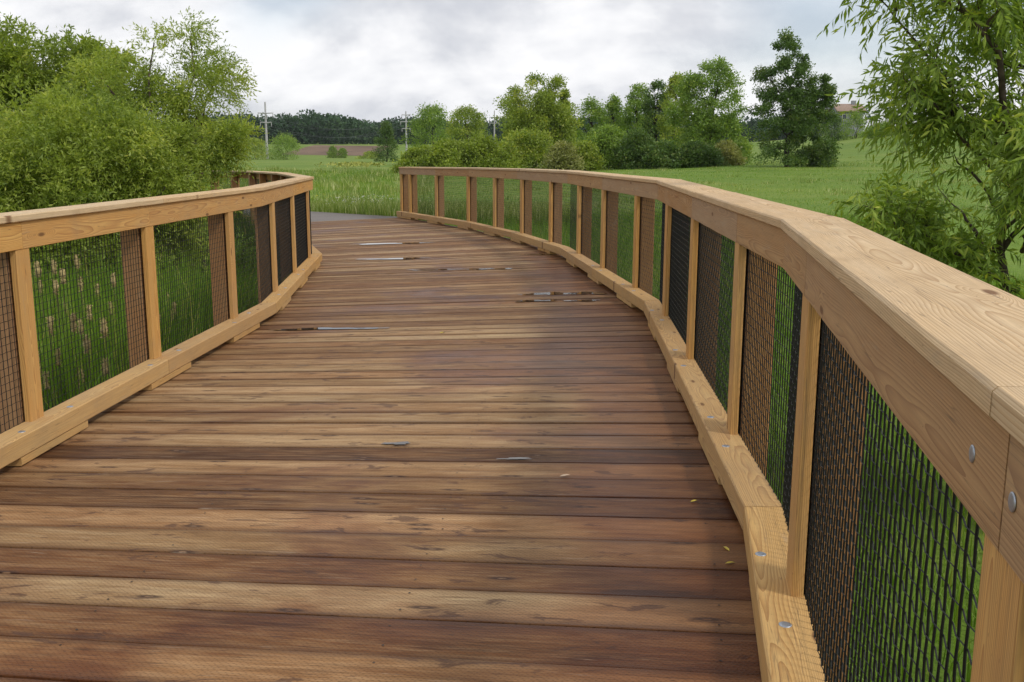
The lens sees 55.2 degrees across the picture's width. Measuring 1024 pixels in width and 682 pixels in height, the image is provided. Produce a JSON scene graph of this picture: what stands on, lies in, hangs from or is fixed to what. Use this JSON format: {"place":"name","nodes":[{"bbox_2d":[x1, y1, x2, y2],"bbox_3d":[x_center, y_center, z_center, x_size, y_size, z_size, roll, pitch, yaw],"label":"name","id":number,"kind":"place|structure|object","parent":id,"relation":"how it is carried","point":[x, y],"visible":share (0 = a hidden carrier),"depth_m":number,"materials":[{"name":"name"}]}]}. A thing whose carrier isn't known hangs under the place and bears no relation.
{"place":"outdoors","nodes":[
{"label":"outdoors","id":0,"kind":"place"},
{"bbox_2d":[244,209,398,222],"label":"path","id":1,"kind":"structure","parent":0,"point":[322,216],"depth_m":27.20,"materials":[{"name":"concrete"}]},
{"bbox_2d":[286,145,389,155],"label":"ploughed field","id":2,"kind":"structure","parent":0,"point":[324,149],"depth_m":455.09,"materials":[{"name":"soil"}]},
{"bbox_2d":[310,197,576,224],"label":"tall grass","id":3,"kind":"structure","parent":0,"point":[371,207],"depth_m":28.31,"materials":[{"name":"green plant"}]},
{"bbox_2d":[317,194,392,203],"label":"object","id":4,"kind":"object","parent":3,"relation":"on","point":[364,200],"visible":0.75,"depth_m":30.14,"materials":[{"name":"green plant"}]},
{"bbox_2d":[0,0,1023,130],"label":"sky","id":5,"kind":"structure","parent":0,"point":[372,60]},
{"bbox_2d":[190,120,1023,681],"bbox_3d":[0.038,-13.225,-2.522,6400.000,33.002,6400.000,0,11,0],"label":"ground","id":6,"kind":"structure","parent":0,"point":[846,150],"depth_m":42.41,"materials":[{"name":"green plant"}]},
{"bbox_2d":[34,261,45,355],"bbox_3d":[-4.299,0.173,9.029,0.073,1.853,0.074,-5,12,-24],"label":"cattail","id":7,"kind":"object","parent":6,"relation":"on","point":[38,268],"visible":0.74,"depth_m":8.87},
{"bbox_2d":[38,279,43,314],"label":"cattail","id":8,"kind":"object","parent":6,"relation":"on","point":[40,287],"visible":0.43,"depth_m":10.67},
{"bbox_2d":[42,371,49,409],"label":"cattail","id":9,"kind":"object","parent":6,"relation":"on","point":[44,380],"visible":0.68,"depth_m":7.80},
{"bbox_2d":[45,315,55,401],"bbox_3d":[-3.678,0.537,7.915,0.080,1.520,0.114,0,11,0],"label":"cattail","id":10,"kind":"object","parent":6,"relation":"on","point":[50,325],"visible":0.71,"depth_m":7.80},
{"bbox_2d":[51,279,60,383],"bbox_3d":[-4.392,0.202,9.524,0.144,1.619,0.067,8,13,36],"label":"cattail","id":11,"kind":"object","parent":6,"relation":"on","point":[54,284],"visible":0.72,"depth_m":9.36},
{"bbox_2d":[49,259,62,329],"bbox_3d":[-4.646,0.024,10.090,0.082,1.747,0.079,0,11,0],"label":"cattail","id":12,"kind":"object","parent":6,"relation":"on","point":[52,265],"visible":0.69,"depth_m":9.94},
{"bbox_2d":[54,347,61,394],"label":"cattail","id":13,"kind":"object","parent":6,"relation":"on","point":[57,358],"visible":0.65,"depth_m":8.05},
{"bbox_2d":[59,268,66,346],"bbox_3d":[-4.180,0.181,9.257,0.088,1.758,0.077,8,13,35],"label":"cattail","id":14,"kind":"object","parent":6,"relation":"on","point":[63,279],"visible":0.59,"depth_m":9.10},
{"bbox_2d":[0,12,145,200],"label":"leafy tree","id":15,"kind":"object","parent":6,"relation":"on","point":[19,58],"visible":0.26,"depth_m":21.59,"materials":[{"name":"green plant"}]},
{"bbox_2d":[70,312,79,391],"bbox_3d":[-3.288,0.574,7.483,0.078,1.609,0.077,6,12,29],"label":"cattail","id":16,"kind":"object","parent":6,"relation":"on","point":[72,318],"visible":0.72,"depth_m":7.34},
{"bbox_2d":[74,254,80,310],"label":"cattail","id":17,"kind":"object","parent":6,"relation":"on","point":[76,259],"visible":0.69,"depth_m":10.21},
{"bbox_2d":[76,369,83,384],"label":"cattail","id":18,"kind":"object","parent":6,"relation":"on","point":[82,376],"visible":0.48,"depth_m":8.43},
{"bbox_2d":[77,277,83,333],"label":"cattail","id":19,"kind":"object","parent":6,"relation":"on","point":[81,282],"visible":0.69,"depth_m":10.18},
{"bbox_2d":[77,317,85,362],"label":"cattail","id":20,"kind":"object","parent":6,"relation":"on","point":[80,322],"visible":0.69,"depth_m":8.61},
{"bbox_2d":[83,334,91,381],"bbox_3d":[-3.361,0.618,7.859,0.080,1.383,0.078,0,11,0],"label":"cattail","id":21,"kind":"object","parent":6,"relation":"on","point":[86,341],"visible":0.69,"depth_m":7.73},
{"bbox_2d":[86,305,92,353],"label":"cattail","id":22,"kind":"object","parent":6,"relation":"on","point":[89,313],"visible":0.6,"depth_m":8.92},
{"bbox_2d":[95,283,99,308],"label":"cattail","id":23,"kind":"object","parent":6,"relation":"on","point":[97,291],"visible":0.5,"depth_m":11.12},
{"bbox_2d":[100,357,108,377],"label":"cattail","id":24,"kind":"object","parent":6,"relation":"on","point":[104,364],"visible":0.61,"depth_m":7.78},
{"bbox_2d":[99,317,110,378],"bbox_3d":[-2.896,0.634,7.099,0.079,1.645,0.076,0,11,0],"label":"cattail","id":25,"kind":"object","parent":6,"relation":"on","point":[103,325],"visible":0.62,"depth_m":6.95},
{"bbox_2d":[110,272,117,310],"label":"cattail","id":26,"kind":"object","parent":6,"relation":"on","point":[113,279],"visible":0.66,"depth_m":10.27},
{"bbox_2d":[0,69,267,290],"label":"willow bush","id":27,"kind":"object","parent":6,"relation":"on","point":[129,164],"visible":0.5,"depth_m":14.51,"materials":[{"name":"green plant"}]},
{"bbox_2d":[37,6,260,280],"bbox_3d":[-6.213,-3.109,17.285,3.842,5.309,2.500,0,11,0],"label":"willow tree","id":28,"kind":"object","parent":6,"relation":"on","point":[171,97],"visible":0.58,"depth_m":16.69,"materials":[{"name":"green plant"}]},
{"bbox_2d":[29,243,282,411],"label":"marsh reeds","id":29,"kind":"object","parent":6,"relation":"on","point":[180,285],"visible":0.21,"depth_m":10.71,"materials":[{"name":"green plant"}]},
{"bbox_2d":[41,189,280,410],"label":"marsh grass","id":30,"kind":"structure","parent":6,"relation":"on","point":[243,226],"depth_m":19.95,"materials":[{"name":"green plant"}]},
{"bbox_2d":[172,302,177,341],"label":"cattail","id":31,"kind":"object","parent":6,"relation":"on","point":[175,304],"visible":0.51,"depth_m":10.78},
{"bbox_2d":[162,191,255,293],"bbox_3d":[-5.656,-1.426,16.880,2.464,2.420,5.548,-2,11,-9],"label":"leafy bush","id":32,"kind":"object","parent":6,"relation":"on","point":[247,251],"visible":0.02,"depth_m":18.52,"materials":[{"name":"green plant"}]},
{"bbox_2d":[239,137,272,159],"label":"background bush","id":33,"kind":"object","parent":6,"relation":"on","point":[258,149],"visible":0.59,"depth_m":274.27,"materials":[{"name":"green plant"}]},
{"bbox_2d":[258,102,272,158],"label":"power pole","id":34,"kind":"object","parent":6,"relation":"on","point":[266,134],"visible":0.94,"depth_m":292.91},
{"bbox_2d":[265,132,300,159],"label":"background bush","id":35,"kind":"object","parent":6,"relation":"on","point":[286,140],"visible":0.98,"depth_m":278.78,"materials":[{"name":"green plant"}]},
{"bbox_2d":[325,144,337,157],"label":"background bush","id":36,"kind":"object","parent":6,"relation":"on","point":[332,149],"visible":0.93,"depth_m":323.50,"materials":[{"name":"green plant"}]},
{"bbox_2d":[337,148,347,157],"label":"background bush","id":37,"kind":"object","parent":6,"relation":"on","point":[342,151],"visible":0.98,"depth_m":323.44,"materials":[{"name":"green plant"}]},
{"bbox_2d":[314,161,392,167],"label":"yellow weeds","id":38,"kind":"object","parent":6,"relation":"on","point":[353,164],"visible":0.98,"depth_m":101.80,"materials":[{"name":"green plant"}]},
{"bbox_2d":[355,151,381,158],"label":"background bush","id":39,"kind":"object","parent":6,"relation":"on","point":[371,155],"visible":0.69,"depth_m":303.16,"materials":[{"name":"green plant"}]},
{"bbox_2d":[0,218,761,681],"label":"footbridge","id":40,"kind":"object","parent":6,"relation":"on","point":[262,502],"visible":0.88,"depth_m":4.59,"materials":[{"name":"brown wood"}]},
{"bbox_2d":[0,171,321,468],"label":"bridge railing","id":41,"kind":"object","parent":40,"relation":"attached to","point":[286,249],"visible":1,"depth_m":7.11,"materials":[{"name":"brown wood"}]},
{"bbox_2d":[270,327,362,329],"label":"puddle water","id":42,"kind":"structure","parent":40,"relation":"on","point":[315,328],"depth_m":9.34,"materials":[{"name":"grey liquid"}]},
{"bbox_2d":[381,441,408,443],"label":"puddle water","id":43,"kind":"structure","parent":40,"relation":"on","point":[403,442],"depth_m":5.56,"materials":[{"name":"grey liquid"}]},
{"bbox_2d":[360,242,431,244],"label":"puddle water","id":44,"kind":"structure","parent":40,"relation":"on","point":[391,243],"depth_m":18.39,"materials":[{"name":"grey liquid"}]},
{"bbox_2d":[365,257,428,259],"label":"puddle water","id":45,"kind":"structure","parent":40,"relation":"on","point":[394,258],"depth_m":15.65,"materials":[{"name":"grey liquid"}]},
{"bbox_2d":[414,269,453,270],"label":"puddle water","id":46,"kind":"structure","parent":40,"relation":"on","point":[430,269],"depth_m":13.97,"materials":[{"name":"grey liquid"}]},
{"bbox_2d":[497,457,529,458],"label":"puddle water","id":47,"kind":"structure","parent":40,"relation":"on","point":[515,458],"depth_m":5.23,"materials":[{"name":"grey liquid"}]},
{"bbox_2d":[516,300,553,301],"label":"puddle water","id":48,"kind":"structure","parent":40,"relation":"on","point":[533,300],"depth_m":10.82,"materials":[{"name":"grey liquid"}]},
{"bbox_2d":[520,253,554,254],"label":"puddle water","id":49,"kind":"structure","parent":40,"relation":"on","point":[538,254],"depth_m":15.78,"materials":[{"name":"brown liquid"}]},
{"bbox_2d":[520,292,574,294],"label":"puddle water","id":50,"kind":"structure","parent":40,"relation":"on","point":[551,293],"depth_m":11.34,"materials":[{"name":"grey liquid"}]},
{"bbox_2d":[562,299,594,300],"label":"puddle water","id":51,"kind":"structure","parent":40,"relation":"on","point":[580,300],"depth_m":10.77,"materials":[{"name":"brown liquid"}]},
{"bbox_2d":[567,292,606,293],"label":"puddle water","id":52,"kind":"structure","parent":40,"relation":"on","point":[589,293],"depth_m":11.30,"materials":[{"name":"brown liquid"}]},
{"bbox_2d":[396,167,1023,681],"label":"bridge railing","id":53,"kind":"object","parent":40,"relation":"attached to","point":[930,349],"visible":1,"depth_m":2.88,"materials":[{"name":"brown wood"}]},
{"bbox_2d":[372,119,400,161],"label":"background tree","id":54,"kind":"object","parent":6,"relation":"on","point":[387,138],"visible":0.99,"depth_m":195.41,"materials":[{"name":"green plant"}]},
{"bbox_2d":[400,111,411,153],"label":"power pole","id":55,"kind":"object","parent":6,"relation":"on","point":[405,121],"visible":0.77,"depth_m":371.06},
{"bbox_2d":[389,144,432,172],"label":"background bush","id":56,"kind":"object","parent":6,"relation":"on","point":[412,156],"visible":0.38,"depth_m":79.93,"materials":[{"name":"green plant"}]},
{"bbox_2d":[398,101,453,149],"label":"background tree","id":57,"kind":"object","parent":6,"relation":"on","point":[431,121],"visible":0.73,"depth_m":145.67,"materials":[{"name":"green plant"}]},
{"bbox_2d":[0,106,872,143],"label":"woodland","id":58,"kind":"object","parent":6,"relation":"on","point":[334,123],"visible":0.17,"depth_m":552.36,"materials":[{"name":"green plant"}]},
{"bbox_2d":[417,137,475,166],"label":"background bush","id":59,"kind":"object","parent":6,"relation":"on","point":[444,153],"visible":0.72,"depth_m":77.40,"materials":[{"name":"green plant"}]},
{"bbox_2d":[443,104,492,141],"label":"background tree","id":60,"kind":"object","parent":6,"relation":"on","point":[467,114],"visible":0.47,"depth_m":135.98,"materials":[{"name":"green plant"}]},
{"bbox_2d":[458,134,524,167],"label":"background bush","id":61,"kind":"object","parent":6,"relation":"on","point":[487,152],"visible":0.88,"depth_m":77.53,"materials":[{"name":"green plant"}]},
{"bbox_2d":[491,110,497,140],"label":"power pole","id":62,"kind":"object","parent":6,"relation":"on","point":[494,123],"visible":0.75,"depth_m":439.19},
{"bbox_2d":[497,140,525,167],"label":"background bush","id":63,"kind":"object","parent":6,"relation":"on","point":[511,149],"visible":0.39,"depth_m":81.98,"materials":[{"name":"green plant"}]},
{"bbox_2d":[499,122,557,168],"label":"background bush","id":64,"kind":"object","parent":6,"relation":"on","point":[528,140],"visible":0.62,"depth_m":83.48,"materials":[{"name":"green plant"}]},
{"bbox_2d":[40,149,1023,243],"bbox_3d":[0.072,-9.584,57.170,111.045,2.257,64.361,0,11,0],"label":"field grass","id":65,"kind":"structure","parent":6,"relation":"on","point":[377,179],"depth_m":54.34,"materials":[{"name":"green plant"}]},
{"bbox_2d":[493,70,583,168],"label":"broad tree","id":66,"kind":"object","parent":6,"relation":"on","point":[546,109],"visible":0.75,"depth_m":88.54,"materials":[{"name":"green plant"}]},
{"bbox_2d":[536,139,586,170],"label":"background bush","id":67,"kind":"object","parent":6,"relation":"on","point":[562,155],"visible":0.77,"depth_m":75.95,"materials":[{"name":"green plant"}]},
{"bbox_2d":[558,88,576,141],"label":"background tree","id":68,"kind":"object","parent":6,"relation":"on","point":[566,94],"visible":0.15,"depth_m":93.18,"materials":[{"name":"green plant"}]},
{"bbox_2d":[572,139,607,170],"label":"background bush","id":69,"kind":"object","parent":6,"relation":"on","point":[590,157],"visible":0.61,"depth_m":80.02,"materials":[{"name":"green plant"}]},
{"bbox_2d":[575,94,608,164],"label":"background tree","id":70,"kind":"object","parent":6,"relation":"on","point":[596,111],"visible":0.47,"depth_m":116.72,"materials":[{"name":"green plant"}]},
{"bbox_2d":[583,122,636,169],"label":"background bush","id":71,"kind":"object","parent":6,"relation":"on","point":[606,136],"visible":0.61,"depth_m":81.51,"materials":[{"name":"green plant"}]},
{"bbox_2d":[601,94,628,155],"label":"background tree","id":72,"kind":"object","parent":6,"relation":"on","point":[612,106],"visible":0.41,"depth_m":118.32,"materials":[{"name":"green plant"}]},
{"bbox_2d":[613,127,659,169],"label":"background bush","id":73,"kind":"object","parent":6,"relation":"on","point":[636,143],"visible":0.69,"depth_m":79.58,"materials":[{"name":"green plant"}]},
{"bbox_2d":[618,82,654,135],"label":"background tree","id":74,"kind":"object","parent":6,"relation":"on","point":[630,108],"visible":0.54,"depth_m":114.39,"materials":[{"name":"green plant"}]},
{"bbox_2d":[637,78,672,157],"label":"background tree","id":75,"kind":"object","parent":6,"relation":"on","point":[650,109],"visible":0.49,"depth_m":108.63,"materials":[{"name":"green plant"}]},
{"bbox_2d":[638,139,688,168],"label":"background bush","id":76,"kind":"object","parent":6,"relation":"on","point":[658,154],"visible":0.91,"depth_m":77.80,"materials":[{"name":"green plant"}]},
{"bbox_2d":[653,71,688,146],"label":"background tree","id":77,"kind":"object","parent":6,"relation":"on","point":[669,91],"visible":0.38,"depth_m":104.68,"materials":[{"name":"green plant"}]},
{"bbox_2d":[663,139,730,168],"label":"background bush","id":78,"kind":"object","parent":6,"relation":"on","point":[701,154],"visible":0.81,"depth_m":77.58,"materials":[{"name":"green plant"}]},
{"bbox_2d":[659,55,757,163],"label":"tall tree","id":79,"kind":"object","parent":6,"relation":"on","point":[711,125],"visible":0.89,"depth_m":84.93,"materials":[{"name":"green plant"}]},
{"bbox_2d":[714,138,747,165],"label":"background bush","id":80,"kind":"object","parent":6,"relation":"on","point":[732,155],"visible":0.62,"depth_m":79.64,"materials":[{"name":"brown plant"}]},
{"bbox_2d":[732,136,751,161],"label":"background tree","id":81,"kind":"object","parent":6,"relation":"on","point":[747,144],"visible":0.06,"depth_m":97.60,"materials":[{"name":"green plant"}]},
{"bbox_2d":[744,26,843,167],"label":"dark tree","id":82,"kind":"object","parent":6,"relation":"on","point":[803,110],"visible":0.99,"depth_m":73.23,"materials":[{"name":"green plant"}]},
{"bbox_2d":[792,142,835,166],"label":"background bush","id":83,"kind":"object","parent":6,"relation":"on","point":[817,157],"visible":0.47,"depth_m":75.84,"materials":[{"name":"green plant"}]},
{"bbox_2d":[821,116,846,140],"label":"background bush","id":84,"kind":"object","parent":6,"relation":"on","point":[832,131],"visible":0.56,"depth_m":199.45,"materials":[{"name":"green plant"}]},
{"bbox_2d":[828,101,865,138],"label":"house","id":85,"kind":"structure","parent":6,"relation":"on","point":[844,107],"depth_m":226.52,"materials":[{"name":"grey"}]},
{"bbox_2d":[835,110,867,139],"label":"background bush","id":86,"kind":"object","parent":6,"relation":"on","point":[850,119],"visible":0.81,"depth_m":195.46,"materials":[{"name":"green plant"}]},
{"bbox_2d":[859,121,894,138],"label":"background bush","id":87,"kind":"object","parent":6,"relation":"on","point":[883,125],"visible":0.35,"depth_m":145.77,"materials":[{"name":"green plant"}]},
{"bbox_2d":[816,0,1023,517],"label":"willow tree","id":88,"kind":"object","parent":6,"relation":"on","point":[941,116],"visible":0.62,"depth_m":7.01,"materials":[{"name":"green plant"}]}
]}

